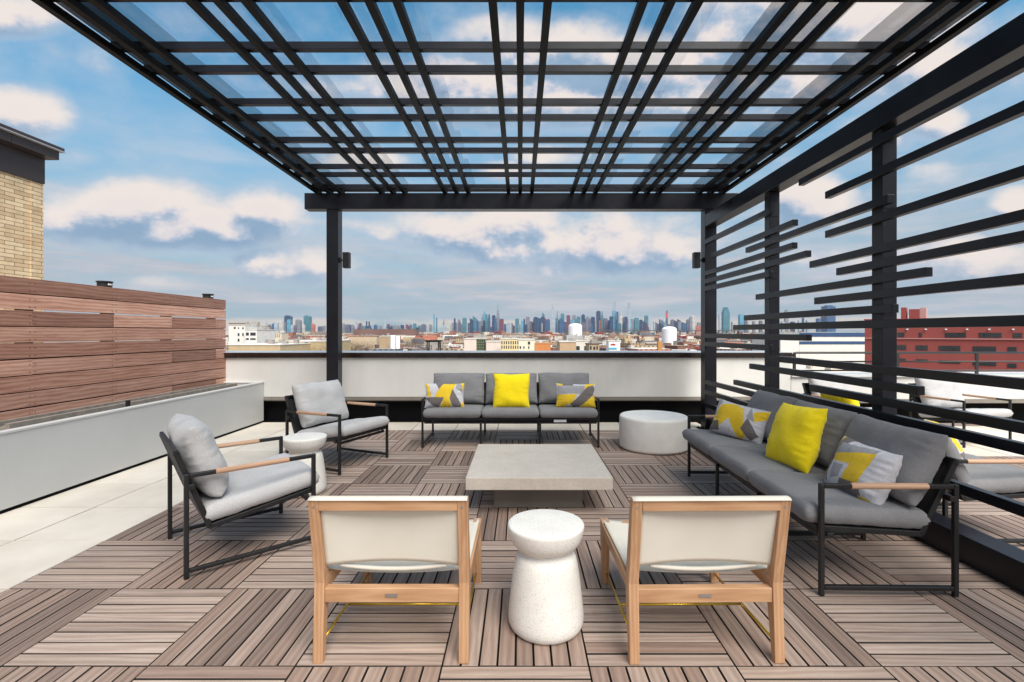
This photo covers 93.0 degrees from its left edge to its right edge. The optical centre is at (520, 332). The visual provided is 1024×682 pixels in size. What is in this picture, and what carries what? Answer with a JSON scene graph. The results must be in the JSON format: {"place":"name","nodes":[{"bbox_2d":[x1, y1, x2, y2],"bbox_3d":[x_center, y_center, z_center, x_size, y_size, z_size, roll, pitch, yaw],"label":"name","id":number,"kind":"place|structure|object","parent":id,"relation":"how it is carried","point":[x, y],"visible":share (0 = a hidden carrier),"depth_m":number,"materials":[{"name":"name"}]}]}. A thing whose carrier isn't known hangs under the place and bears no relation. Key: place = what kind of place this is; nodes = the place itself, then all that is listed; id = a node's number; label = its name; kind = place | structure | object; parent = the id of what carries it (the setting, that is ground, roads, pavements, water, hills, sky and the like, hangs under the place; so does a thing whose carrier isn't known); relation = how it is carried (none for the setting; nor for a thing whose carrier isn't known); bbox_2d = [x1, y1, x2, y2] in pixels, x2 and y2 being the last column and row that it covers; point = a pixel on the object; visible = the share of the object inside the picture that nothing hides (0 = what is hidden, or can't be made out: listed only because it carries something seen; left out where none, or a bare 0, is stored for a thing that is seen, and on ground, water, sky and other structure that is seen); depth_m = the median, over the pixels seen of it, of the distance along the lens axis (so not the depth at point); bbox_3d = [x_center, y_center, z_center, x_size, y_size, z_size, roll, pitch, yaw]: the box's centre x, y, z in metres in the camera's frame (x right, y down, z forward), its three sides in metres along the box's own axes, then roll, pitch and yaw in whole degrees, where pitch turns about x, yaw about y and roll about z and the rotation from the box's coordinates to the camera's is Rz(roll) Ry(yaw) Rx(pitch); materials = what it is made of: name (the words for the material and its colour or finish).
{"place":"outdoors","nodes":[
{"label":"outdoors","id":0,"kind":"place"},
{"bbox_2d":[278,321,283,330],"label":"skyscraper","id":1,"kind":"structure","parent":0,"point":[281,325],"depth_m":5853.42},
{"bbox_2d":[284,315,292,331],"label":"skyscraper","id":2,"kind":"structure","parent":0,"point":[286,317],"depth_m":6515.16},
{"bbox_2d":[287,319,291,331],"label":"skyscraper","id":3,"kind":"structure","parent":0,"point":[289,322],"depth_m":6374.48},
{"bbox_2d":[295,319,301,332],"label":"skyscraper","id":4,"kind":"structure","parent":0,"point":[298,322],"depth_m":6230.75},
{"bbox_2d":[446,322,450,332],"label":"skyscraper","id":5,"kind":"structure","parent":0,"point":[448,326],"depth_m":6041.49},
{"bbox_2d":[457,321,461,331],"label":"skyscraper","id":6,"kind":"structure","parent":0,"point":[459,326],"depth_m":6325.18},
{"bbox_2d":[462,318,466,332],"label":"skyscraper","id":7,"kind":"structure","parent":0,"point":[464,325],"depth_m":5881.24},
{"bbox_2d":[473,316,475,331],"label":"skyscraper","id":8,"kind":"structure","parent":0,"point":[474,324],"depth_m":5579.31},
{"bbox_2d":[496,310,499,330],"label":"skyscraper","id":9,"kind":"structure","parent":0,"point":[497,317],"depth_m":6255.91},
{"bbox_2d":[499,319,503,330],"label":"skyscraper","id":10,"kind":"structure","parent":0,"point":[501,324],"depth_m":5868.91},
{"bbox_2d":[506,323,510,332],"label":"skyscraper","id":11,"kind":"structure","parent":0,"point":[508,327],"depth_m":6007.89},
{"bbox_2d":[500,335,518,350],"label":"cream building","id":12,"kind":"structure","parent":0,"point":[508,343],"depth_m":300.00,"materials":[{"name":"paint"}]},
{"bbox_2d":[43,339,979,425],"bbox_3d":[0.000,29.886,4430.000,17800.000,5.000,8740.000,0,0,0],"label":"ground","id":13,"kind":"structure","parent":0,"point":[436,346],"depth_m":1326.14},
{"bbox_2d":[229,322,264,343],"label":"white block","id":14,"kind":"structure","parent":13,"relation":"on","point":[236,333],"depth_m":330.00,"materials":[{"name":"paint"}]},
{"bbox_2d":[245,326,275,343],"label":"white wing","id":15,"kind":"structure","parent":13,"relation":"on","point":[262,334],"depth_m":328.30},
{"bbox_2d":[228,339,310,350],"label":"warehouse","id":16,"kind":"structure","parent":13,"relation":"on","point":[279,345],"depth_m":262.66,"materials":[{"name":"paint"}]},
{"bbox_2d":[275,331,287,341],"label":"apartment row","id":17,"kind":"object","parent":13,"relation":"on","point":[281,335],"visible":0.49,"depth_m":622.35,"materials":[{"name":"paint"}]},
{"bbox_2d":[304,315,311,331],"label":"skyscraper","id":18,"kind":"structure","parent":13,"relation":"on","point":[307,321],"depth_m":6414.57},
{"bbox_2d":[288,337,350,350],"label":"warehouse","id":19,"kind":"structure","parent":13,"relation":"on","point":[321,342],"depth_m":300.15,"materials":[{"name":"paint"}]},
{"bbox_2d":[348,334,378,347],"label":"cream shed","id":20,"kind":"structure","parent":13,"relation":"on","point":[356,339],"depth_m":640.00,"materials":[{"name":"paint"}]},
{"bbox_2d":[311,339,425,350],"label":"bare tree belt","id":21,"kind":"object","parent":13,"relation":"on","point":[401,344],"visible":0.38,"depth_m":539.39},
{"bbox_2d":[353,329,418,335],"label":"long brown building","id":22,"kind":"structure","parent":13,"relation":"on","point":[408,332],"depth_m":1900.00,"materials":[{"name":"paint"}]},
{"bbox_2d":[371,348,402,350],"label":"building","id":23,"kind":"structure","parent":13,"relation":"on","point":[385,349],"depth_m":406.02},
{"bbox_2d":[379,333,395,347],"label":"tan block","id":24,"kind":"structure","parent":13,"relation":"on","point":[384,341],"depth_m":430.00,"materials":[{"name":"paint"}]},
{"bbox_2d":[390,335,394,348],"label":"silo","id":25,"kind":"object","parent":13,"relation":"on","point":[392,341],"visible":0.6,"depth_m":418.08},
{"bbox_2d":[396,336,399,348],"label":"silo","id":26,"kind":"object","parent":13,"relation":"on","point":[397,342],"visible":0.6,"depth_m":418.51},
{"bbox_2d":[436,345,453,350],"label":"building","id":27,"kind":"structure","parent":13,"relation":"on","point":[444,348],"depth_m":421.21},
{"bbox_2d":[464,335,477,350],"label":"pale block","id":28,"kind":"structure","parent":13,"relation":"on","point":[469,344],"depth_m":330.00,"materials":[{"name":"paint"}]},
{"bbox_2d":[476,335,486,350],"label":"glass bay","id":29,"kind":"object","parent":13,"relation":"on","point":[481,340],"visible":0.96,"depth_m":332.00,"materials":[{"name":"glass"}]},
{"bbox_2d":[486,337,500,350],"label":"pale block","id":30,"kind":"structure","parent":13,"relation":"on","point":[493,345],"depth_m":330.00,"materials":[{"name":"paint"}]},
{"bbox_2d":[219,331,802,340],"bbox_3d":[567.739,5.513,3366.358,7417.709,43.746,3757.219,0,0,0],"label":"distant rooftops","id":31,"kind":"object","parent":13,"relation":"on","point":[650,336],"visible":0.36,"depth_m":1713.33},
{"bbox_2d":[534,340,550,350],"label":"orange shed","id":32,"kind":"structure","parent":13,"relation":"on","point":[542,345],"depth_m":420.00,"materials":[{"name":"paint"}]},
{"bbox_2d":[545,319,548,331],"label":"skyscraper","id":33,"kind":"structure","parent":13,"relation":"on","point":[546,325],"depth_m":5868.89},
{"bbox_2d":[551,305,553,332],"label":"skyscraper","id":34,"kind":"structure","parent":13,"relation":"on","point":[552,319],"depth_m":6168.89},
{"bbox_2d":[564,334,582,340],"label":"tank podium","id":35,"kind":"object","parent":13,"relation":"on","point":[577,336],"visible":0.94,"depth_m":820.00,"materials":[{"name":"paint"}]},
{"bbox_2d":[568,323,581,334],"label":"storage tank","id":36,"kind":"object","parent":13,"relation":"on","point":[574,328],"visible":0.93,"depth_m":889.57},
{"bbox_2d":[574,338,588,350],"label":"white workshop","id":37,"kind":"structure","parent":13,"relation":"on","point":[580,344],"depth_m":340.00,"materials":[{"name":"paint"}]},
{"bbox_2d":[606,338,619,350],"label":"billboard building","id":38,"kind":"structure","parent":13,"relation":"on","point":[613,345],"depth_m":330.00,"materials":[{"name":"paint"}]},
{"bbox_2d":[628,302,629,331],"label":"skyscraper","id":39,"kind":"structure","parent":13,"relation":"on","point":[628,316],"depth_m":5854.25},
{"bbox_2d":[620,341,646,347],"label":"building","id":40,"kind":"structure","parent":13,"relation":"on","point":[626,345],"depth_m":623.04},
{"bbox_2d":[634,343,664,347],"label":"building","id":41,"kind":"structure","parent":13,"relation":"on","point":[646,346],"depth_m":525.27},
{"bbox_2d":[657,341,661,350],"bbox_3d":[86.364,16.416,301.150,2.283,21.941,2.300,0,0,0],"label":"building","id":42,"kind":"structure","parent":13,"relation":"on","point":[659,345],"depth_m":300.00,"materials":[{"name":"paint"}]},
{"bbox_2d":[600,330,737,333],"bbox_3d":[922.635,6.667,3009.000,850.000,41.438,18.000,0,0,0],"label":"elevated highway","id":43,"kind":"structure","parent":13,"relation":"on","point":[661,330],"depth_m":3000.00,"materials":[{"name":"paint"}]},
{"bbox_2d":[662,326,676,344],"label":"storage tank","id":44,"kind":"object","parent":13,"relation":"on","point":[669,334],"visible":0.88,"depth_m":888.73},
{"bbox_2d":[665,345,693,349],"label":"building","id":45,"kind":"structure","parent":13,"relation":"on","point":[678,347],"depth_m":525.54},
{"bbox_2d":[677,340,696,344],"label":"building","id":46,"kind":"structure","parent":13,"relation":"on","point":[683,342],"depth_m":704.67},
{"bbox_2d":[717,348,751,350],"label":"building","id":47,"kind":"structure","parent":13,"relation":"on","point":[728,349],"depth_m":401.61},
{"bbox_2d":[752,339,798,357],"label":"white depot","id":48,"kind":"structure","parent":13,"relation":"on","point":[789,346],"depth_m":330.00,"materials":[{"name":"paint"}]},
{"bbox_2d":[0,422,1023,592],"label":"paving","id":49,"kind":"structure","parent":0,"point":[39,537],"depth_m":3.91,"materials":[{"name":"concrete"}]},
{"bbox_2d":[0,275,225,420],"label":"plank fence","id":50,"kind":"object","parent":49,"relation":"on","point":[40,378],"visible":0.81,"depth_m":5.22,"materials":[{"name":"wood"}]},
{"bbox_2d":[95,281,113,287],"bbox_3d":[-4.645,-0.531,5.430,0.154,0.084,0.154,0,0,0],"label":"post cap","id":51,"kind":"object","parent":50,"relation":"on","point":[105,283],"visible":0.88,"depth_m":5.38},
{"bbox_2d":[0,382,263,513],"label":"planter","id":52,"kind":"object","parent":49,"relation":"on","point":[45,455],"visible":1,"depth_m":4.63,"materials":[{"name":"concrete"}]},
{"bbox_2d":[802,374,871,408],"bbox_3d":[4.419,1.020,6.586,0.747,0.852,0.806,0,0,-12],"label":"armchair","id":53,"kind":"object","parent":49,"relation":"on","point":[825,383],"visible":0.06,"depth_m":6.75,"materials":[{"name":"white fabric"}]},
{"bbox_2d":[908,378,1012,447],"bbox_3d":[5.859,1.020,6.506,0.747,0.852,0.806,0,0,-10],"label":"armchair","id":54,"kind":"object","parent":49,"relation":"on","point":[944,394],"visible":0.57,"depth_m":6.61,"materials":[{"name":"grey fabric"}]},
{"bbox_2d":[0,0,1023,332],"label":"sky","id":55,"kind":"structure","parent":0,"point":[146,193],"materials":[{"name":"blue"}]},
{"bbox_2d":[515,318,518,332],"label":"skyscraper","id":56,"kind":"structure","parent":0,"point":[516,324],"depth_m":6156.44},
{"bbox_2d":[518,335,537,350],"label":"cream building","id":57,"kind":"structure","parent":0,"point":[526,344],"depth_m":300.00,"materials":[{"name":"paint"}]},
{"bbox_2d":[534,317,537,331],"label":"skyscraper","id":58,"kind":"structure","parent":0,"point":[535,324],"depth_m":6161.42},
{"bbox_2d":[538,318,541,332],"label":"skyscraper","id":59,"kind":"structure","parent":0,"point":[539,325],"depth_m":5690.56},
{"bbox_2d":[559,318,563,332],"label":"skyscraper","id":60,"kind":"structure","parent":0,"point":[561,325],"depth_m":5642.12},
{"bbox_2d":[557,338,575,350],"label":"tan building","id":61,"kind":"structure","parent":0,"point":[568,345],"depth_m":290.00,"materials":[{"name":"paint"}]},
{"bbox_2d":[566,315,569,330],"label":"skyscraper","id":62,"kind":"structure","parent":0,"point":[567,320],"depth_m":5843.61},
{"bbox_2d":[585,339,598,350],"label":"gabled house","id":63,"kind":"structure","parent":0,"point":[593,345],"depth_m":280.00,"materials":[{"name":"paint"}]},
{"bbox_2d":[596,311,600,331],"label":"skyscraper","id":64,"kind":"structure","parent":0,"point":[598,315],"depth_m":6605.19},
{"bbox_2d":[603,318,607,331],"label":"skyscraper","id":65,"kind":"structure","parent":0,"point":[605,323],"depth_m":5706.09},
{"bbox_2d":[609,316,612,332],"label":"skyscraper","id":66,"kind":"structure","parent":0,"point":[610,322],"depth_m":5585.50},
{"bbox_2d":[612,310,615,332],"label":"skyscraper","id":67,"kind":"structure","parent":0,"point":[614,318],"depth_m":5933.49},
{"bbox_2d":[619,337,631,342],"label":"building","id":68,"kind":"structure","parent":0,"point":[624,339],"depth_m":1225.79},
{"bbox_2d":[634,318,638,331],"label":"skyscraper","id":69,"kind":"structure","parent":0,"point":[636,323],"depth_m":5562.66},
{"bbox_2d":[625,348,671,350],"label":"building","id":70,"kind":"structure","parent":0,"point":[644,349],"depth_m":420.27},
{"bbox_2d":[681,322,685,332],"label":"skyscraper","id":71,"kind":"structure","parent":0,"point":[683,326],"depth_m":5530.64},
{"bbox_2d":[691,315,695,332],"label":"skyscraper","id":72,"kind":"structure","parent":0,"point":[693,322],"depth_m":5874.49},
{"bbox_2d":[718,314,720,332],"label":"skyscraper","id":73,"kind":"structure","parent":0,"point":[719,321],"depth_m":6552.93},
{"bbox_2d":[721,307,729,332],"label":"skyscraper","id":74,"kind":"structure","parent":0,"point":[725,318],"depth_m":5786.43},
{"bbox_2d":[738,314,743,332],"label":"skyscraper","id":75,"kind":"structure","parent":0,"point":[740,319],"depth_m":6233.22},
{"bbox_2d":[756,332,864,363],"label":"striped warehouse","id":76,"kind":"structure","parent":0,"point":[837,342],"depth_m":330.00,"materials":[{"name":"paint"}]},
{"bbox_2d":[791,364,859,371],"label":"flat roof building","id":77,"kind":"structure","parent":0,"point":[802,367],"depth_m":84.95,"materials":[{"name":"paint"}]},
{"bbox_2d":[821,305,835,331],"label":"skyscraper","id":78,"kind":"structure","parent":0,"point":[828,319],"depth_m":6118.87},
{"bbox_2d":[820,393,859,405],"bbox_3d":[3.141,0.763,4.743,0.208,0.464,0.465,-18,0,0],"label":"throw pillow","id":79,"kind":"object","parent":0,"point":[842,400],"visible":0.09,"depth_m":4.59,"materials":[{"name":"yellow fabric"}]},
{"bbox_2d":[864,307,1023,424],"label":"red building","id":80,"kind":"structure","parent":0,"point":[977,339],"depth_m":147.19,"materials":[{"name":"brick"}]},
{"bbox_2d":[916,345,927,349],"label":"window","id":81,"kind":"structure","parent":80,"relation":"in","point":[918,347],"depth_m":152.65,"materials":[{"name":"black glass"}]},
{"bbox_2d":[939,346,959,350],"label":"window","id":82,"kind":"structure","parent":80,"relation":"in","point":[941,348],"depth_m":148.15,"materials":[{"name":"grey glass"}]},
{"bbox_2d":[945,333,965,336],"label":"window","id":83,"kind":"structure","parent":80,"relation":"in","point":[946,334],"depth_m":147.22,"materials":[{"name":"black glass"}]},
{"bbox_2d":[973,346,995,351],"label":"window","id":84,"kind":"structure","parent":80,"relation":"in","point":[975,348],"depth_m":142.90,"materials":[{"name":"grey glass"}]},
{"bbox_2d":[973,362,995,365],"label":"window","id":85,"kind":"structure","parent":80,"relation":"in","point":[980,363],"depth_m":142.62,"materials":[{"name":"grey glass"}]},
{"bbox_2d":[979,333,1001,337],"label":"window","id":86,"kind":"structure","parent":80,"relation":"in","point":[981,335],"depth_m":142.06,"materials":[{"name":"black glass"}]},
{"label":"terrace slab","id":87,"kind":"structure","parent":0,"visible":0},
{"bbox_2d":[0,123,65,343],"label":"brick building","id":88,"kind":"structure","parent":87,"relation":"on","point":[24,156],"depth_m":7.78,"materials":[{"name":"brick"}]},
{"bbox_2d":[224,351,791,423],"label":"parapet wall","id":89,"kind":"structure","parent":87,"relation":"on","point":[622,381],"depth_m":7.49,"materials":[{"name":"paint"}]},
{"bbox_2d":[366,432,665,681],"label":"deck underlay","id":90,"kind":"object","parent":87,"relation":"on","point":[501,610],"depth_m":2.25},
{"bbox_2d":[0,430,1023,681],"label":"wood deck","id":91,"kind":"structure","parent":90,"relation":"on","point":[130,604],"depth_m":2.42,"materials":[{"name":"wood"}]},
{"bbox_2d":[159,413,319,579],"bbox_3d":[-1.861,0.960,3.225,0.806,0.852,0.747,0,0,-42],"label":"armchair","id":92,"kind":"object","parent":91,"relation":"on","point":[217,491],"visible":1,"depth_m":2.95,"materials":[{"name":"grey fabric"}]},
{"bbox_2d":[283,432,326,497],"bbox_3d":[-1.872,1.143,4.220,0.361,0.486,0.361,0,0,0],"label":"stool","id":93,"kind":"object","parent":91,"relation":"on","point":[299,444],"visible":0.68,"depth_m":4.14,"materials":[{"name":"concrete"}]},
{"bbox_2d":[285,379,389,475],"bbox_3d":[-1.939,0.960,5.182,0.806,0.852,0.747,0,0,23],"label":"armchair","id":94,"kind":"object","parent":91,"relation":"on","point":[321,407],"visible":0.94,"depth_m":5.06,"materials":[{"name":"grey fabric"}]},
{"bbox_2d":[307,496,481,663],"bbox_3d":[-0.542,1.031,2.354,0.654,0.710,0.751,0,0,0],"label":"lounge chair","id":95,"kind":"object","parent":91,"relation":"on","point":[367,536],"visible":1,"depth_m":2.05,"materials":[{"name":"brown wood"}]},
{"bbox_2d":[421,372,599,447],"bbox_3d":[-0.117,0.959,6.173,2.147,0.854,0.813,0,0,0],"label":"sofa","id":96,"kind":"object","parent":91,"relation":"on","point":[478,408],"visible":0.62,"depth_m":5.87,"materials":[{"name":"grey fabric"}]},
{"bbox_2d":[424,383,463,407],"bbox_3d":[-0.938,0.783,6.021,0.493,0.313,0.192,0,-18,-4],"label":"throw pillow","id":97,"kind":"object","parent":96,"relation":"on","point":[444,395],"visible":0.98,"depth_m":5.95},
{"bbox_2d":[493,373,529,406],"bbox_3d":[-0.110,0.724,6.050,0.460,0.444,0.199,0,-18,0],"label":"throw pillow","id":98,"kind":"object","parent":96,"relation":"on","point":[511,390],"visible":0.98,"depth_m":5.97,"materials":[{"name":"yellow fabric"}]},
{"bbox_2d":[556,383,595,407],"bbox_3d":[0.688,0.779,6.023,0.492,0.302,0.193,0,-18,4],"label":"throw pillow","id":99,"kind":"object","parent":96,"relation":"on","point":[575,395],"visible":0.99,"depth_m":5.95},
{"bbox_2d":[31,0,1023,594],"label":"pergola","id":100,"kind":"object","parent":91,"relation":"on","point":[995,58],"visible":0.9,"depth_m":3.80,"materials":[{"name":"paint"}]},
{"bbox_2d":[339,252,350,268],"bbox_3d":[-2.510,-1.032,6.955,0.141,0.224,0.090,0,0,0],"label":"wall lamp","id":101,"kind":"object","parent":100,"relation":"attached to","point":[345,260],"visible":1,"depth_m":6.91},
{"bbox_2d":[692,252,703,268],"bbox_3d":[2.547,-1.032,6.955,0.141,0.224,0.090,0,0,0],"label":"wall lamp","id":102,"kind":"object","parent":100,"relation":"attached to","point":[697,260],"visible":1,"depth_m":6.91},
{"bbox_2d":[466,444,612,506],"bbox_3d":[0.143,1.238,4.202,1.108,0.295,1.104,0,0,0],"label":"coffee table","id":103,"kind":"object","parent":91,"relation":"on","point":[538,475],"visible":1,"depth_m":3.84,"materials":[{"name":"concrete"}]},
{"bbox_2d":[508,509,583,644],"bbox_3d":[0.122,1.143,2.305,0.361,0.486,0.361,0,0,0],"label":"stool","id":104,"kind":"object","parent":91,"relation":"on","point":[545,604],"visible":1,"depth_m":2.17,"materials":[{"name":"concrete"}]},
{"bbox_2d":[619,410,686,454],"bbox_3d":[1.604,1.190,5.850,0.808,0.392,0.808,0,0,0],"label":"drum table","id":105,"kind":"object","parent":91,"relation":"on","point":[653,432],"visible":0.98,"depth_m":5.52,"materials":[{"name":"concrete"}]},
{"bbox_2d":[600,496,791,664],"bbox_3d":[0.778,1.031,2.352,0.654,0.710,0.751,0,0,-1],"label":"lounge chair","id":106,"kind":"object","parent":91,"relation":"on","point":[713,536],"visible":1,"depth_m":2.05,"materials":[{"name":"wood"}]},
{"bbox_2d":[682,390,958,596],"bbox_3d":[1.938,0.960,3.615,0.813,0.852,2.147,0,0,1],"label":"sofa","id":107,"kind":"object","parent":91,"relation":"on","point":[821,509],"visible":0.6,"depth_m":2.67,"materials":[{"name":"grey fabric"}]},
{"bbox_2d":[709,399,770,443],"bbox_3d":[1.931,0.785,4.282,0.193,0.313,0.482,28,-9,-37],"label":"throw pillow","id":108,"kind":"object","parent":107,"relation":"on","point":[741,422],"visible":0.97,"depth_m":4.20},
{"bbox_2d":[765,403,827,473],"bbox_3d":[1.943,0.733,3.442,0.207,0.468,0.461,20,-4,-5],"label":"throw pillow","id":109,"kind":"object","parent":107,"relation":"on","point":[794,438],"visible":0.99,"depth_m":3.31,"materials":[{"name":"yellow fabric"}]},
{"bbox_2d":[824,436,902,504],"bbox_3d":[1.988,0.809,2.836,0.196,0.332,0.423,22,1,-6],"label":"throw pillow","id":110,"kind":"object","parent":107,"relation":"on","point":[853,461],"visible":0.87,"depth_m":2.73,"materials":[{"name":"fabric"}]},
{"bbox_2d":[900,425,1023,542],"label":"armchair","id":111,"kind":"object","parent":91,"relation":"on","point":[1000,477],"visible":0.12,"depth_m":3.30,"materials":[{"name":"grey fabric"}]},
{"bbox_2d":[924,419,964,458],"bbox_3d":[3.100,0.826,3.585,0.186,0.311,0.482,-23,-11,28],"label":"throw pillow","id":112,"kind":"object","parent":111,"relation":"on","point":[959,447],"visible":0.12,"depth_m":3.39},
{"bbox_2d":[791,372,1023,422],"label":"parapet","id":113,"kind":"structure","parent":87,"relation":"on","point":[1016,396],"depth_m":7.50,"materials":[{"name":"paint"}]},
{"bbox_2d":[792,352,1023,373],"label":"pipe railing","id":114,"kind":"object","parent":113,"relation":"on","point":[976,361],"visible":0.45,"depth_m":7.61,"materials":[{"name":"metal"}]},
{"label":"neighbouring roof","id":115,"kind":"structure","parent":0,"visible":0},
{"bbox_2d":[424,340,442,350],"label":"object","id":116,"kind":"object","parent":115,"relation":"on","point":[428,345],"visible":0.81,"depth_m":13.84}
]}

